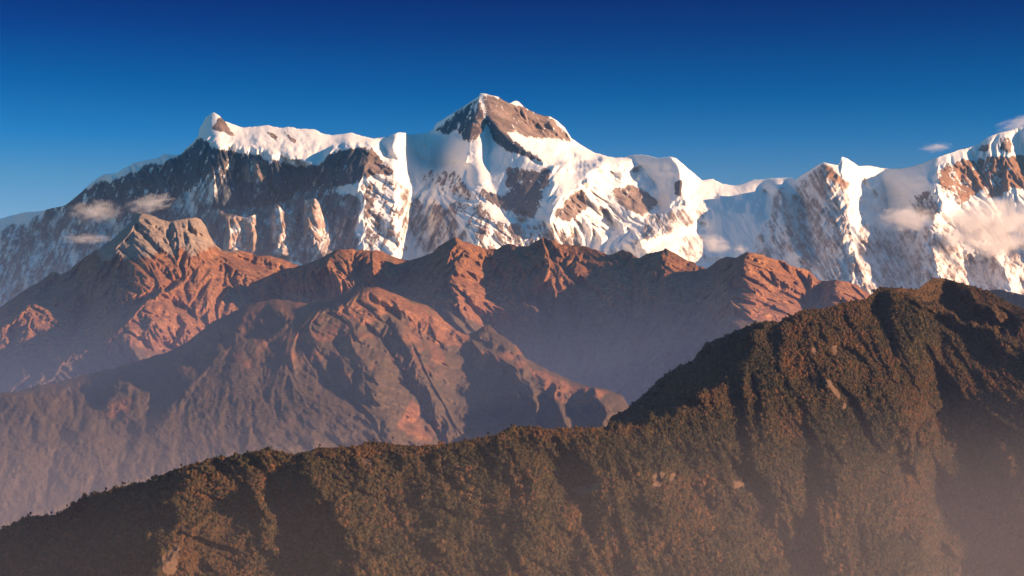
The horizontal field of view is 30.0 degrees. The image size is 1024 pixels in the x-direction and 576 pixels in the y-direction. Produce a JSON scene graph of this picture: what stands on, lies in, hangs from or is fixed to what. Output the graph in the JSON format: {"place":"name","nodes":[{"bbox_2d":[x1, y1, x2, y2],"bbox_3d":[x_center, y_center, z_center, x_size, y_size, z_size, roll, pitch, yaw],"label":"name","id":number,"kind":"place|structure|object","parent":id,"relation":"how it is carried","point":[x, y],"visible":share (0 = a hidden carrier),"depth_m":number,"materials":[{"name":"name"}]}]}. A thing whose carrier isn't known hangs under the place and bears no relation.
{"place":"outdoors","nodes":[
{"label":"outdoors","id":0,"kind":"place"},
{"bbox_2d":[0,213,297,392],"bbox_3d":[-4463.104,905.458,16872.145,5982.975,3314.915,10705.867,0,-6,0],"label":"brown mountains","id":1,"kind":"structure","parent":0,"point":[141,286],"depth_m":15907.31,"materials":[{"name":"brown stone"}]},
{"bbox_2d":[223,198,325,255],"bbox_3d":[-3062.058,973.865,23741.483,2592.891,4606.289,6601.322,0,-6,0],"label":"rock buttresses","id":2,"kind":"object","parent":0,"point":[242,233],"visible":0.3,"depth_m":24889.48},
{"bbox_2d":[0,287,628,528],"bbox_3d":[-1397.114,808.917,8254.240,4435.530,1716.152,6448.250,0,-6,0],"label":"mountains","id":3,"kind":"structure","parent":0,"point":[360,367],"depth_m":7134.53,"materials":[{"name":"brown stone"}]},
{"bbox_2d":[0,93,1023,306],"bbox_3d":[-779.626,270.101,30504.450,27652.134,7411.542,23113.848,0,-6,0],"label":"snow mountains","id":4,"kind":"structure","parent":0,"point":[484,170],"depth_m":27457.57,"materials":[{"name":"white snow"}]},
{"bbox_2d":[0,0,1023,218],"label":"sky","id":5,"kind":"structure","parent":0,"point":[738,92],"materials":[{"name":"blue"}]},
{"bbox_2d":[2,278,1023,575],"bbox_3d":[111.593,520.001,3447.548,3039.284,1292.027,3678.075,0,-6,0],"label":"forested hill","id":6,"kind":"structure","parent":0,"point":[170,560],"depth_m":2972.97,"materials":[{"name":"plant"}]},
{"bbox_2d":[0,277,1023,575],"bbox_3d":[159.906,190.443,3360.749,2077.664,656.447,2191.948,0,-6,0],"label":"forest","id":7,"kind":"object","parent":6,"relation":"on","point":[706,493],"visible":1,"depth_m":2924.32,"materials":[{"name":"green plant"}]},
{"bbox_2d":[251,237,870,404],"bbox_3d":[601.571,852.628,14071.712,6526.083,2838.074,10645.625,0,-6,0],"label":"red mountains","id":8,"kind":"structure","parent":0,"point":[629,327],"depth_m":13500.63,"materials":[{"name":"brown stone"}]},
{"bbox_2d":[988,289,1023,308],"bbox_3d":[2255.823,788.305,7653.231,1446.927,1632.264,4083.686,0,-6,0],"label":"dark hill","id":9,"kind":"structure","parent":0,"point":[1016,299],"depth_m":7824.61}
]}

